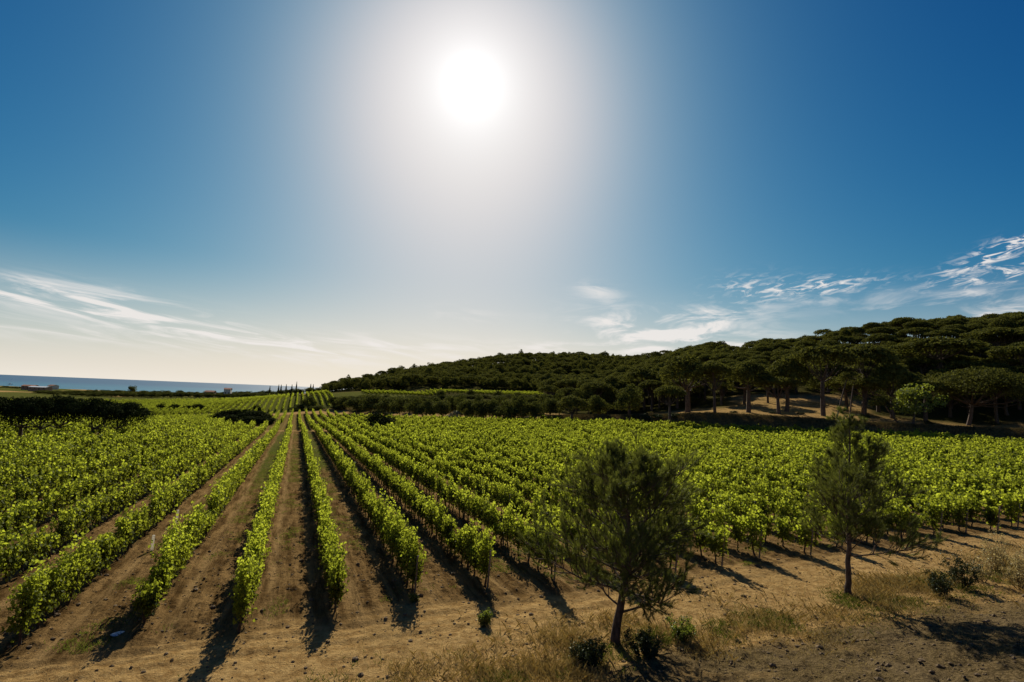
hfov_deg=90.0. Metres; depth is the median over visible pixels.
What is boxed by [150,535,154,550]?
white stake
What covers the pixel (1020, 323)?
umbrella pine
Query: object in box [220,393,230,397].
evergreen oak
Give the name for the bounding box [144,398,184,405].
vine row
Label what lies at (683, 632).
shrub
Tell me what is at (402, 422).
vine row
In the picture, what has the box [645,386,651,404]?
umbrella pine
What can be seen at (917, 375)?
umbrella pine
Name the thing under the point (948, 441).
vine row
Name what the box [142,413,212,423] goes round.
vine row
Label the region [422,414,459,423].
vine row
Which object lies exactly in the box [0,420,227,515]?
vine row
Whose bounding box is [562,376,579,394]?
umbrella pine
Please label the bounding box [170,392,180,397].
evergreen oak
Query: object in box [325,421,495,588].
vine row
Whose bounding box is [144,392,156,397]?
evergreen oak
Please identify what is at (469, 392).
evergreen oak
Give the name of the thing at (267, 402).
vine row
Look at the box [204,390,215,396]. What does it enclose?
house
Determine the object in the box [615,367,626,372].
umbrella pine
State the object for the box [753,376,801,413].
umbrella pine
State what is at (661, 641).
short dry grass
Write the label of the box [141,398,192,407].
vine row
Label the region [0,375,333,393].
sea
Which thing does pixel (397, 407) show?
evergreen oak
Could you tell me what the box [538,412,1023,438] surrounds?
bank grass
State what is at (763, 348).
umbrella pine
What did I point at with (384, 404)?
evergreen oak
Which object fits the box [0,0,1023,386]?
sky
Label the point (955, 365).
umbrella pine
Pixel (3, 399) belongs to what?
umbrella pine
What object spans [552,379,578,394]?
umbrella pine
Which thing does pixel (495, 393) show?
evergreen oak
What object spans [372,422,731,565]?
vine row
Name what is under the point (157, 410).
vine row
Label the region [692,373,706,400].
umbrella pine
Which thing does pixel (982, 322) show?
umbrella pine
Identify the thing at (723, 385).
umbrella pine
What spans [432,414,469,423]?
vine row
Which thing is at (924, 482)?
vine row
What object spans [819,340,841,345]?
umbrella pine
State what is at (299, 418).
vine row
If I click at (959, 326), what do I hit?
umbrella pine
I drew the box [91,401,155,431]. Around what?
umbrella pine
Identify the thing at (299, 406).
evergreen oak
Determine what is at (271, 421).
evergreen oak
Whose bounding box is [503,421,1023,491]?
vine row
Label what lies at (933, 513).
vine row
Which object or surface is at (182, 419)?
vine row
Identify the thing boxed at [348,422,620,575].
vine row
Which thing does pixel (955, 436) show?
vine row
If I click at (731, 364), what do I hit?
umbrella pine
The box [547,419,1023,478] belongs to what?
vine row
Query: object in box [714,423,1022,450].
vine row
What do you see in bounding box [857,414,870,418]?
bush
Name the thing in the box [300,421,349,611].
vine row
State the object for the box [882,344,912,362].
umbrella pine
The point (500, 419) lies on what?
vine row
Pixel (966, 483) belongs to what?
vine row
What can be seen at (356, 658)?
loose stones
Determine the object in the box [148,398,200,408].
vine row
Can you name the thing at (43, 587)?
vine row
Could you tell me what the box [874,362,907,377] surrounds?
umbrella pine
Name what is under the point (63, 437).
vine row
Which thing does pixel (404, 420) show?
vine row
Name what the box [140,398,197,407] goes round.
vine row
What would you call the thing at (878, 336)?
umbrella pine
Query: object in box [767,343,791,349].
umbrella pine
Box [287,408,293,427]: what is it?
vine row
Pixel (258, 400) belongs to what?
vine row
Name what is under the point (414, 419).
vine row
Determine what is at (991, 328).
umbrella pine
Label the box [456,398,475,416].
evergreen oak
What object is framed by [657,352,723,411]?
umbrella pine
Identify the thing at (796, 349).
umbrella pine
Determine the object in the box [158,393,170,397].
evergreen oak
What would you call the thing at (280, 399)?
vine row
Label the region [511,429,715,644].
young pine
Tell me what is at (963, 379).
umbrella pine
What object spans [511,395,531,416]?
evergreen oak
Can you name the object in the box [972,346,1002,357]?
umbrella pine
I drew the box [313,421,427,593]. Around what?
vine row
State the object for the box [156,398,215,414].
vine row
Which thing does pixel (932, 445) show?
vine row
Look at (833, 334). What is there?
umbrella pine
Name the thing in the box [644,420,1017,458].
vine row
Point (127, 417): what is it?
vine row
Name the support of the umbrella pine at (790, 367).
on the ground at (138, 649)
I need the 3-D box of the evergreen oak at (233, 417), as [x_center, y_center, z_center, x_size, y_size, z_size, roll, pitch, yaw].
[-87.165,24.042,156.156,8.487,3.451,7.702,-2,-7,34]
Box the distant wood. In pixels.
[321,311,1023,392]
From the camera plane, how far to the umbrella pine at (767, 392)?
169.27 m
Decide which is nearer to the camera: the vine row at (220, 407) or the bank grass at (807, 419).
the bank grass at (807, 419)
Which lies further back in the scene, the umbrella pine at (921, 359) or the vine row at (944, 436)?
the umbrella pine at (921, 359)
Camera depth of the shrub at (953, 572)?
19.34 m
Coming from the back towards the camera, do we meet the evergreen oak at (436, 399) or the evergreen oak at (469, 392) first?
the evergreen oak at (469, 392)
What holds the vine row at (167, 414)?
on the ground at (138, 649)
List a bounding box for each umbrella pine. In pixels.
[0,396,28,427]
[0,396,55,438]
[3,396,65,431]
[28,394,88,428]
[61,396,128,431]
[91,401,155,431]
[535,372,557,383]
[536,378,552,394]
[538,385,558,396]
[539,377,565,397]
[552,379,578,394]
[556,387,578,409]
[556,395,591,418]
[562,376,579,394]
[576,379,596,401]
[578,374,596,386]
[580,381,617,411]
[582,381,607,398]
[587,372,599,377]
[602,375,621,409]
[611,379,627,410]
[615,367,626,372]
[615,388,645,413]
[622,377,641,388]
[623,367,659,408]
[632,364,646,368]
[637,379,663,410]
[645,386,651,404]
[646,377,665,407]
[651,367,661,370]
[653,362,664,367]
[653,385,686,423]
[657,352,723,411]
[663,378,697,408]
[678,378,703,395]
[692,351,706,361]
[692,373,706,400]
[693,361,735,412]
[698,354,715,362]
[700,350,712,361]
[700,372,730,401]
[709,353,731,359]
[710,382,738,405]
[719,348,733,352]
[724,376,752,404]
[725,352,754,358]
[725,359,771,412]
[725,362,737,388]
[735,355,748,361]
[736,347,747,350]
[744,350,761,353]
[748,346,773,351]
[748,355,773,361]
[749,358,770,364]
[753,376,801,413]
[754,342,770,346]
[754,380,772,402]
[760,351,778,363]
[762,355,814,411]
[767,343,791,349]
[770,355,782,362]
[774,341,793,348]
[790,344,862,415]
[792,345,804,365]
[793,341,816,347]
[805,374,838,392]
[810,357,844,392]
[818,376,860,410]
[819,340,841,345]
[825,335,859,343]
[826,332,839,338]
[833,343,901,413]
[838,365,874,393]
[839,329,851,335]
[839,343,856,348]
[839,358,877,388]
[841,378,889,414]
[849,327,865,335]
[852,334,868,343]
[858,381,895,411]
[861,322,886,346]
[862,337,884,346]
[864,333,897,344]
[865,327,898,335]
[868,359,920,418]
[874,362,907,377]
[876,341,896,347]
[881,321,898,326]
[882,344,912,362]
[885,337,920,344]
[886,332,911,344]
[887,317,916,327]
[888,335,991,368]
[892,354,914,363]
[893,371,922,401]
[896,327,934,337]
[896,380,956,421]
[899,355,945,374]
[899,363,920,372]
[902,320,934,336]
[908,324,942,338]
[914,352,933,375]
[914,372,930,401]
[920,330,958,338]
[923,365,1023,425]
[925,368,954,399]
[931,389,971,416]
[936,319,965,326]
[936,324,970,337]
[936,353,973,370]
[940,328,966,351]
[942,360,985,371]
[948,347,991,356]
[955,327,1023,345]
[960,320,989,341]
[960,323,988,333]
[961,388,976,413]
[964,355,988,363]
[966,329,997,356]
[966,334,997,357]
[967,381,1021,423]
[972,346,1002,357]
[972,363,1020,371]
[978,357,1023,365]
[982,327,1005,345]
[982,368,1021,406]
[984,390,1023,414]
[985,345,1023,365]
[987,315,1015,326]
[988,316,1019,345]
[998,329,1023,344]
[1006,341,1023,345]
[1015,319,1023,326]
[1015,396,1021,409]
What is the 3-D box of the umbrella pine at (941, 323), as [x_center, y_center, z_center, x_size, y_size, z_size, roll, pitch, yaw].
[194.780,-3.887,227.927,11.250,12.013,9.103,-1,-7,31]
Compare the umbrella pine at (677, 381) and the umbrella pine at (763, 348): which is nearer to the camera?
the umbrella pine at (677, 381)
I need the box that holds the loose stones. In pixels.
[2,510,1023,681]
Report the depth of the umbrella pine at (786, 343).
266.51 m
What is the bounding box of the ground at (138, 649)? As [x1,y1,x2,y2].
[0,337,1023,681]
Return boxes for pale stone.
[110,631,124,635]
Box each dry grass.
[9,542,1023,681]
[379,537,1023,681]
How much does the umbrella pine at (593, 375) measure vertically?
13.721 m
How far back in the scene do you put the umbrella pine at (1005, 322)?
208.98 m
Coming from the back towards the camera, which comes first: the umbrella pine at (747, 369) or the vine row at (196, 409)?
the vine row at (196, 409)
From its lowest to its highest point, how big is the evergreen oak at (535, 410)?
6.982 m
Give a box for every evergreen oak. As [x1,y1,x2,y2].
[45,391,62,393]
[87,393,99,395]
[127,386,136,392]
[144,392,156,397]
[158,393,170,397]
[168,404,180,408]
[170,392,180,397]
[175,392,188,397]
[191,404,204,409]
[192,393,203,397]
[202,392,213,397]
[207,411,239,417]
[216,414,239,422]
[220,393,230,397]
[223,409,254,421]
[233,416,270,424]
[236,410,272,418]
[255,415,277,424]
[274,390,287,393]
[288,406,298,410]
[295,404,306,409]
[299,396,317,408]
[307,405,327,409]
[326,397,339,405]
[329,405,349,409]
[332,396,350,407]
[343,398,369,412]
[358,393,381,413]
[370,397,396,411]
[388,397,411,415]
[402,395,424,415]
[413,399,437,415]
[417,396,431,400]
[425,397,442,412]
[425,400,450,415]
[428,395,444,399]
[436,389,445,398]
[443,396,456,414]
[452,393,466,416]
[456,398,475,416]
[465,390,477,394]
[467,400,490,417]
[472,394,483,415]
[482,399,501,417]
[490,396,507,406]
[493,391,502,395]
[493,398,524,418]
[510,394,519,403]
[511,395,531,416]
[525,396,539,405]
[528,401,544,416]
[536,393,553,409]
[542,397,558,414]
[554,391,567,414]
[567,388,587,414]
[581,390,594,413]
[585,395,612,414]
[601,389,616,413]
[612,383,643,414]
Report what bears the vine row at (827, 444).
on the ground at (138, 649)
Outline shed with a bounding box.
[28,386,52,390]
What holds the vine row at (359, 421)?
on the ground at (138, 649)
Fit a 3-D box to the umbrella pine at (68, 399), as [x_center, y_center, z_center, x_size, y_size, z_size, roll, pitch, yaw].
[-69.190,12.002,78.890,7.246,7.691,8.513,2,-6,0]
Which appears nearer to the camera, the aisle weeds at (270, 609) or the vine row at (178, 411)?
the aisle weeds at (270, 609)
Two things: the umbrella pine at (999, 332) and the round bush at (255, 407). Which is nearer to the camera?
the umbrella pine at (999, 332)
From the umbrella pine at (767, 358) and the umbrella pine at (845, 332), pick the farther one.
the umbrella pine at (845, 332)
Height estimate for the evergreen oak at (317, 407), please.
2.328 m
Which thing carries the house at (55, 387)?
on the ground at (138, 649)
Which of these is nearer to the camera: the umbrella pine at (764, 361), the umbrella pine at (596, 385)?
the umbrella pine at (596, 385)
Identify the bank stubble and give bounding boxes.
[598,582,1021,677]
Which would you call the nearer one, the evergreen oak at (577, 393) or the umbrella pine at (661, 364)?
the evergreen oak at (577, 393)
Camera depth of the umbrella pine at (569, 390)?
193.02 m
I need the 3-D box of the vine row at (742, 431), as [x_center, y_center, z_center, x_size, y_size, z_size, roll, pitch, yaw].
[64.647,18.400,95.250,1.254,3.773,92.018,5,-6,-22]
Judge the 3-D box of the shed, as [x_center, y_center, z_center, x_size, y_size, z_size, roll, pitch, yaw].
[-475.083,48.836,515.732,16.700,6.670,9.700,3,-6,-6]
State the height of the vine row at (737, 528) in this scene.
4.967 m
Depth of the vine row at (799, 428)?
106.66 m
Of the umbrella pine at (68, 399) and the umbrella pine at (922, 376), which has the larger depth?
the umbrella pine at (922, 376)
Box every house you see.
[21,385,37,389]
[47,385,58,389]
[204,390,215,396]
[224,388,231,393]
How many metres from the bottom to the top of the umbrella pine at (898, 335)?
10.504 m
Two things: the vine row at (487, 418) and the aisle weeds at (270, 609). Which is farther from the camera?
the vine row at (487, 418)
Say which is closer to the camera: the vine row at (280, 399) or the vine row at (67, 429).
the vine row at (67, 429)
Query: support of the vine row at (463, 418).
on the ground at (138, 649)
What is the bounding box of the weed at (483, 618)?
[476,607,492,628]
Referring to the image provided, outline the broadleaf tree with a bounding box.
[890,383,949,422]
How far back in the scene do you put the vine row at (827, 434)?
103.84 m
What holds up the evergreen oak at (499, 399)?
on the ground at (138, 649)
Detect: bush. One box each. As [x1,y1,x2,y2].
[156,402,165,408]
[251,404,260,410]
[364,408,395,427]
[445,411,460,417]
[640,412,652,419]
[652,414,662,419]
[667,413,679,418]
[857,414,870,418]
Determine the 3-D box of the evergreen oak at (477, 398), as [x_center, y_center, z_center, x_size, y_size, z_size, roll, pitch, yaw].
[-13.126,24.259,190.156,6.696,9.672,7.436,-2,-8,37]
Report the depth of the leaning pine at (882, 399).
132.22 m
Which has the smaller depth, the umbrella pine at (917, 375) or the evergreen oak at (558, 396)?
the umbrella pine at (917, 375)
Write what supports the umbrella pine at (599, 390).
on the ground at (138, 649)
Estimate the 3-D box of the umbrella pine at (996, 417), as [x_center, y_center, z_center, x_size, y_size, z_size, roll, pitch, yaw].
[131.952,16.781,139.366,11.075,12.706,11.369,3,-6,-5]
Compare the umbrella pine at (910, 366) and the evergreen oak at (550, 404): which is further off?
the umbrella pine at (910, 366)
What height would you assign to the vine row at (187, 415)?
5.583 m
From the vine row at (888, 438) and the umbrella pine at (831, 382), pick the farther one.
the umbrella pine at (831, 382)
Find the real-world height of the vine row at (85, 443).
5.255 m
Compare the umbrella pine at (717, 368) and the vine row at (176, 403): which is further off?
the vine row at (176, 403)
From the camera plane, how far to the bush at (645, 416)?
145.97 m
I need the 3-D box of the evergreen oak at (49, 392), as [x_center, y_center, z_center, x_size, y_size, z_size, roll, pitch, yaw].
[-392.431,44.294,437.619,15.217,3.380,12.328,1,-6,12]
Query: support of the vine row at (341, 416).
on the ground at (138, 649)
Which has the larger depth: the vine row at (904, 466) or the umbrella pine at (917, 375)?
the umbrella pine at (917, 375)
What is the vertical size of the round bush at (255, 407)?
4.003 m
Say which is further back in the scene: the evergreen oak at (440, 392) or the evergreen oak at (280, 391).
the evergreen oak at (280, 391)
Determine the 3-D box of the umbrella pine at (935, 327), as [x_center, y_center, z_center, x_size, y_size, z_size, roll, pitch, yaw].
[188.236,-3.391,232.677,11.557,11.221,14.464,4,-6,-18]
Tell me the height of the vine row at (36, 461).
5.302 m
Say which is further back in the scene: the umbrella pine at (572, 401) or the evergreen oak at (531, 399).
the evergreen oak at (531, 399)
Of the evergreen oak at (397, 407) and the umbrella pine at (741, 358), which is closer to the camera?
the evergreen oak at (397, 407)
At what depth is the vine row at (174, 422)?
123.70 m
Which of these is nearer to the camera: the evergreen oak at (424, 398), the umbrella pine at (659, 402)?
the umbrella pine at (659, 402)
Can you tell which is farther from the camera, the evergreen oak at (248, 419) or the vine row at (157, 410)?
the vine row at (157, 410)
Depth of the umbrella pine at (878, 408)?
155.07 m
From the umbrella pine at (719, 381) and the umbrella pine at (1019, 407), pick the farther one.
the umbrella pine at (719, 381)
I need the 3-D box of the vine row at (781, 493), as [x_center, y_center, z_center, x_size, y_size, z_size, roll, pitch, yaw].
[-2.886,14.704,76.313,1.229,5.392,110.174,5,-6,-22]
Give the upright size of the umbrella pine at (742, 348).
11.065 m
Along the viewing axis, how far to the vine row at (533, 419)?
147.48 m
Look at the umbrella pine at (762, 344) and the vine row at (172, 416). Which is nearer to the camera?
the vine row at (172, 416)
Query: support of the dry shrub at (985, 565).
on the ground at (138, 649)
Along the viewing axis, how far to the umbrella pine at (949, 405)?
149.81 m
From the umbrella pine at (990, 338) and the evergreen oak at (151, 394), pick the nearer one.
the umbrella pine at (990, 338)
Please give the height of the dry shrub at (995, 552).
2.204 m
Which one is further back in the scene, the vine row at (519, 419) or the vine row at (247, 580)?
the vine row at (519, 419)
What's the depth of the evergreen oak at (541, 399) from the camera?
178.54 m
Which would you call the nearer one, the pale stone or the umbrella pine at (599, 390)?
the pale stone
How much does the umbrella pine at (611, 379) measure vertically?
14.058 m
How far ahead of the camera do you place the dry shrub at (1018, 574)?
19.61 m
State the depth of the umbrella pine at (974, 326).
212.97 m
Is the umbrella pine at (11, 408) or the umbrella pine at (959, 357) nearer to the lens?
the umbrella pine at (11, 408)
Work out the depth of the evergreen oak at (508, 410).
161.96 m
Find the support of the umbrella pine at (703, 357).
on the ground at (138, 649)
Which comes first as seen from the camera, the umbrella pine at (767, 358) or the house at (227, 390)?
the umbrella pine at (767, 358)
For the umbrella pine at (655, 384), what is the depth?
177.50 m
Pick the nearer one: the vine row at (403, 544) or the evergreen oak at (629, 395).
the vine row at (403, 544)
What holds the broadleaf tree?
on the ground at (138, 649)
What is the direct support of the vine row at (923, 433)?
on the ground at (138, 649)
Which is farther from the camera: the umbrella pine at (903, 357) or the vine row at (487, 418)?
the umbrella pine at (903, 357)
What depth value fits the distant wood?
392.78 m
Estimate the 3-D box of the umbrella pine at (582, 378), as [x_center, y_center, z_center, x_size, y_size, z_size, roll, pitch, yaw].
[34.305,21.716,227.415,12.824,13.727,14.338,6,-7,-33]
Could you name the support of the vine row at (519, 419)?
on the ground at (138, 649)
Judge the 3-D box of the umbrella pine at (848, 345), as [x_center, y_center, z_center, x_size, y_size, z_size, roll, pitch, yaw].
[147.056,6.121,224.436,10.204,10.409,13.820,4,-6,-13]
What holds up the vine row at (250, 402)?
on the ground at (138, 649)
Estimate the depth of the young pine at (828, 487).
18.38 m
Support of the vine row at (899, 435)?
on the ground at (138, 649)
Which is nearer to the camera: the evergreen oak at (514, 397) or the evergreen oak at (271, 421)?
the evergreen oak at (271, 421)
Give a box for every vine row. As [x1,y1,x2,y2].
[0,420,107,438]
[0,420,141,447]
[0,420,170,459]
[0,420,198,482]
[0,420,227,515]
[0,421,93,436]
[0,421,118,441]
[0,421,184,468]
[0,421,267,645]
[0,422,56,434]
[0,422,155,452]
[0,422,213,495]
[0,422,239,541]
[0,422,254,582]
[12,421,73,436]
[59,412,169,421]
[74,412,176,423]
[84,414,185,423]
[95,413,192,423]
[119,412,199,422]
[128,413,207,422]
[130,422,279,622]
[132,398,205,414]
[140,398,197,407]
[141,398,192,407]
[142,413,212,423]
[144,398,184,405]
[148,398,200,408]
[149,398,210,411]
[149,398,212,413]
[155,416,211,423]
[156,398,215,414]
[164,397,222,414]
[170,415,214,424]
[172,397,226,414]
[180,397,230,414]
[188,398,231,413]
[195,397,236,414]
[197,417,225,424]
[203,397,241,413]
[210,396,247,413]
[211,418,236,425]
[218,397,244,412]
[226,396,251,410]
[228,420,292,633]
[235,396,256,409]
[242,396,259,409]
[249,395,266,409]
[255,394,271,410]
[261,394,275,411]
[265,410,279,426]
[268,394,280,412]
[275,394,285,411]
[275,410,286,427]
[282,393,289,409]
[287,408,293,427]
[298,409,301,429]
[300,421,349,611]
[305,409,313,429]
[312,409,324,428]
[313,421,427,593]
[314,391,323,405]
[319,390,329,405]
[319,410,336,427]
[322,389,333,396]
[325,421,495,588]
[326,409,347,425]
[334,410,358,424]
[337,422,563,580]
[342,412,369,424]
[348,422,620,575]
[350,412,376,425]
[359,422,681,573]
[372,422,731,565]
[381,414,411,424]
[382,422,767,557]
[387,415,421,424]
[395,415,431,425]
[395,423,824,554]
[404,413,440,424]
[405,422,845,547]
[413,414,449,424]
[416,422,876,542]
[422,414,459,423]
[425,421,929,537]
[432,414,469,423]
[436,422,946,536]
[441,415,480,423]
[446,421,972,532]
[450,415,484,423]
[455,421,1000,529]
[461,416,496,422]
[464,421,1023,526]
[470,414,504,423]
[474,421,1023,515]
[482,415,510,422]
[484,419,1023,507]
[489,415,520,422]
[493,421,1023,493]
[499,415,531,421]
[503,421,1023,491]
[511,418,1023,490]
[513,417,539,421]
[520,420,1022,491]
[529,419,1023,477]
[538,419,1017,477]
[541,414,562,421]
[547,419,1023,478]
[554,420,1019,475]
[563,417,1023,471]
[571,418,1023,469]
[582,418,1022,468]
[593,419,1021,464]
[596,418,1020,462]
[607,418,1021,461]
[621,419,1023,459]
[630,417,1021,459]
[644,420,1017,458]
[659,420,1023,454]
[671,420,1021,455]
[686,420,1019,454]
[700,420,1023,451]
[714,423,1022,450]
[730,423,1006,450]
[745,424,1022,449]
[762,424,1023,449]
[778,425,1023,448]
[793,424,1023,445]
[809,426,993,445]
[825,427,1021,445]
[853,430,1023,445]
[866,428,1023,442]
[877,429,1019,442]
[902,431,1022,442]
[914,428,1023,441]
[935,431,1021,440]
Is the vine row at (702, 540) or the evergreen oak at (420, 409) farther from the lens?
the evergreen oak at (420, 409)
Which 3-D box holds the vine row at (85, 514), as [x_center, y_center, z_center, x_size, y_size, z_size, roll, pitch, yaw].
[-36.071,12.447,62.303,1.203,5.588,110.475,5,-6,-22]
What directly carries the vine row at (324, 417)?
on the ground at (138, 649)
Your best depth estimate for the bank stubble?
14.34 m
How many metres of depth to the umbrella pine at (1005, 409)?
146.28 m
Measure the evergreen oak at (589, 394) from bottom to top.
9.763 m
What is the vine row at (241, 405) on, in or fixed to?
on the ground at (138, 649)
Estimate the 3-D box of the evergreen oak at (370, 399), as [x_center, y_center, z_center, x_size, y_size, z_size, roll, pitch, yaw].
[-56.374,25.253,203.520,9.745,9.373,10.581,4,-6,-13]
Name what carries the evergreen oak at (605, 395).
on the ground at (138, 649)
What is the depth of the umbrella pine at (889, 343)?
207.79 m
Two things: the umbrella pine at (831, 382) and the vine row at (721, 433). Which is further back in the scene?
the umbrella pine at (831, 382)
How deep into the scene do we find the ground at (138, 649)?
17.09 m
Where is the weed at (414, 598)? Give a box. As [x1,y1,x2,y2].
[407,592,419,602]
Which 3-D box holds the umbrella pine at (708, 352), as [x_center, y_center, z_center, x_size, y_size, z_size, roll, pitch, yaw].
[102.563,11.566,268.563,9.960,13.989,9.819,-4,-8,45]
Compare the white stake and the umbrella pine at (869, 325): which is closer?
the white stake
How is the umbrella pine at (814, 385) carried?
on the ground at (138, 649)
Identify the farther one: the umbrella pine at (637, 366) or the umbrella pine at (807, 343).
the umbrella pine at (637, 366)
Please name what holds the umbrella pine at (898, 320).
on the ground at (138, 649)
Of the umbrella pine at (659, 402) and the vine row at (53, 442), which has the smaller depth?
the vine row at (53, 442)
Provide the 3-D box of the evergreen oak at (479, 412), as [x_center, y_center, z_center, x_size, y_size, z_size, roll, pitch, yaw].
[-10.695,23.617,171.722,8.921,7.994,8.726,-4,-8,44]
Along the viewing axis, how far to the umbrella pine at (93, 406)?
76.79 m
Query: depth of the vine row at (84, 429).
74.29 m
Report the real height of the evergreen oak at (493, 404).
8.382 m
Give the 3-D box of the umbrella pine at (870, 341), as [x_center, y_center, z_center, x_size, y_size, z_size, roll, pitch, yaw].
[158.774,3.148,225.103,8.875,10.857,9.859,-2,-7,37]
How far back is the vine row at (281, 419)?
161.77 m
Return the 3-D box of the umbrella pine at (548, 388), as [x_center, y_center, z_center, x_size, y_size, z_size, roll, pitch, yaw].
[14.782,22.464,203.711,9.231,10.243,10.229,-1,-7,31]
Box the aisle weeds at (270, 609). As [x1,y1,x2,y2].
[1,450,917,653]
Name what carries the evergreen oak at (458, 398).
on the ground at (138, 649)
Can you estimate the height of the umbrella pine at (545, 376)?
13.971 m
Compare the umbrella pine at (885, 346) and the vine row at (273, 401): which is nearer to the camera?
the umbrella pine at (885, 346)
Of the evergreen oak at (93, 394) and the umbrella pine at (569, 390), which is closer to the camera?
the umbrella pine at (569, 390)
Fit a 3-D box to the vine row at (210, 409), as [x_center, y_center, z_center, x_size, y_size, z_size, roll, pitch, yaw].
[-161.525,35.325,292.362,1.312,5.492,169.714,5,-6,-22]
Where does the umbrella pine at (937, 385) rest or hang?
on the ground at (138, 649)
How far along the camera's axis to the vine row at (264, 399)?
268.02 m
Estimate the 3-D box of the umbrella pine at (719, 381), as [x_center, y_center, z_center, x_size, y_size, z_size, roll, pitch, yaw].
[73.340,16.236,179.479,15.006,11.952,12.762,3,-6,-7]
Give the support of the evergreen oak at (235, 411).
on the ground at (138, 649)
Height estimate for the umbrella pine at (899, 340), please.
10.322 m
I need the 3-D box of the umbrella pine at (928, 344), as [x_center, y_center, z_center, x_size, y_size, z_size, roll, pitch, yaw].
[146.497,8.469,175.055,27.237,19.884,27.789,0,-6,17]
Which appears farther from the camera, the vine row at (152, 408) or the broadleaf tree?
the vine row at (152, 408)
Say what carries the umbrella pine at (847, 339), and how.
on the ground at (138, 649)
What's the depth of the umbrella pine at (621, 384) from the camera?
188.38 m
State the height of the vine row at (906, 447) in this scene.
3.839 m
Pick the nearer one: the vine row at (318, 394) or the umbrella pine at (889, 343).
the umbrella pine at (889, 343)
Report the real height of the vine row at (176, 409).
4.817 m
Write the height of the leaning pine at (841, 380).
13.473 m
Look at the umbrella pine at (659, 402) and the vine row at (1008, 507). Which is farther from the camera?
the umbrella pine at (659, 402)
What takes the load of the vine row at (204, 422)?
on the ground at (138, 649)
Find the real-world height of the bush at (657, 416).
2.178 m
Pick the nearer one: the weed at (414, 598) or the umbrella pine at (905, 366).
the weed at (414, 598)
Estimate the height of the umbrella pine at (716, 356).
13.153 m
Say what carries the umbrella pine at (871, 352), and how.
on the ground at (138, 649)
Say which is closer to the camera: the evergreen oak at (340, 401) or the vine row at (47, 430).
the vine row at (47, 430)
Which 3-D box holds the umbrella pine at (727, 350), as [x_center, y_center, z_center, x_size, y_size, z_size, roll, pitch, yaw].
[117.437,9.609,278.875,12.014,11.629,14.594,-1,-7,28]
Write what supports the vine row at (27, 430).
on the ground at (138, 649)
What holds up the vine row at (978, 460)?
on the ground at (138, 649)
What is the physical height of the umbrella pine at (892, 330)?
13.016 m
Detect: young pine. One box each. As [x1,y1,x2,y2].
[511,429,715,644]
[792,406,947,595]
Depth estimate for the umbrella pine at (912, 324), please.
226.73 m
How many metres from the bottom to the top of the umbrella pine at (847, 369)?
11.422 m
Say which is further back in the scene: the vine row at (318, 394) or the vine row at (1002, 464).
the vine row at (318, 394)
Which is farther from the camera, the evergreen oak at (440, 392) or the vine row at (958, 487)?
the evergreen oak at (440, 392)
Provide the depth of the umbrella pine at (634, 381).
196.57 m
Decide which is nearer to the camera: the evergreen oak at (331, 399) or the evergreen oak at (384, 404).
the evergreen oak at (384, 404)
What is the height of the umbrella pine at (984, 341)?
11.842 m
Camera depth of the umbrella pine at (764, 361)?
215.66 m
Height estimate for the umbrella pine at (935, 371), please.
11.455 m
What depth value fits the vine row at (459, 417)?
152.10 m
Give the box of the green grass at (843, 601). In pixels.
[178,554,1021,681]
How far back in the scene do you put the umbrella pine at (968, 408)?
152.58 m
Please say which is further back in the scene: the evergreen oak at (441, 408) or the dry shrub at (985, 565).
the evergreen oak at (441, 408)
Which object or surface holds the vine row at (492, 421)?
on the ground at (138, 649)
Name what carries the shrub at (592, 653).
on the ground at (138, 649)
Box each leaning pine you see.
[835,372,870,414]
[836,371,862,416]
[852,389,898,422]
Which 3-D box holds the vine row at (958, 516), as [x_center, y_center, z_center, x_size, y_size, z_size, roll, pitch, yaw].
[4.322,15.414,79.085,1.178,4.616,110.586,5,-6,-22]
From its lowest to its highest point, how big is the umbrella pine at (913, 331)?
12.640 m
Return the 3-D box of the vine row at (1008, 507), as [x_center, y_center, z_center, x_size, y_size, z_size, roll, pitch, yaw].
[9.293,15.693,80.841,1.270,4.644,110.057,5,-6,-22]
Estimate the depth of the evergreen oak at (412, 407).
186.40 m
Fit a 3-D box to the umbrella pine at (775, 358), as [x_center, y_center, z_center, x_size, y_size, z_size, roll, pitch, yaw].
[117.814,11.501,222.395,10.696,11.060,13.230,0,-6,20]
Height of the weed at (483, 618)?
0.592 m
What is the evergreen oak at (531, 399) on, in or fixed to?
on the ground at (138, 649)
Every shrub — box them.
[568,633,609,668]
[623,624,661,659]
[665,613,700,644]
[922,565,956,596]
[938,548,982,590]
[967,552,999,582]
[973,518,1013,571]
[988,545,1023,589]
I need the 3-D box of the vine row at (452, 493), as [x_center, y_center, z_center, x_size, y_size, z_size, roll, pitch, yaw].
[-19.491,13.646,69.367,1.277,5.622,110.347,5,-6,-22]
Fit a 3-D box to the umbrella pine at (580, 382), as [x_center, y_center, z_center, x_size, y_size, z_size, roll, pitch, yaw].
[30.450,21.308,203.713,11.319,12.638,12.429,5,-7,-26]
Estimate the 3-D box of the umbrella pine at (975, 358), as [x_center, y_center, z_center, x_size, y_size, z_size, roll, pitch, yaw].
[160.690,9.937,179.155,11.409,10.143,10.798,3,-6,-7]
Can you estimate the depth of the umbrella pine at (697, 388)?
181.64 m
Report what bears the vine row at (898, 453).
on the ground at (138, 649)
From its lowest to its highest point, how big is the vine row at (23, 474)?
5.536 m
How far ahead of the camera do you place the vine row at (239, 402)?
259.63 m
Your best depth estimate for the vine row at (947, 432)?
109.40 m
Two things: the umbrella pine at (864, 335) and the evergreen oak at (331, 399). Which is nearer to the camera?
the evergreen oak at (331, 399)
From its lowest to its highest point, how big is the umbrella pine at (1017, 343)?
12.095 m
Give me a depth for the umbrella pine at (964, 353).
187.67 m
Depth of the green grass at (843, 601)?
15.89 m

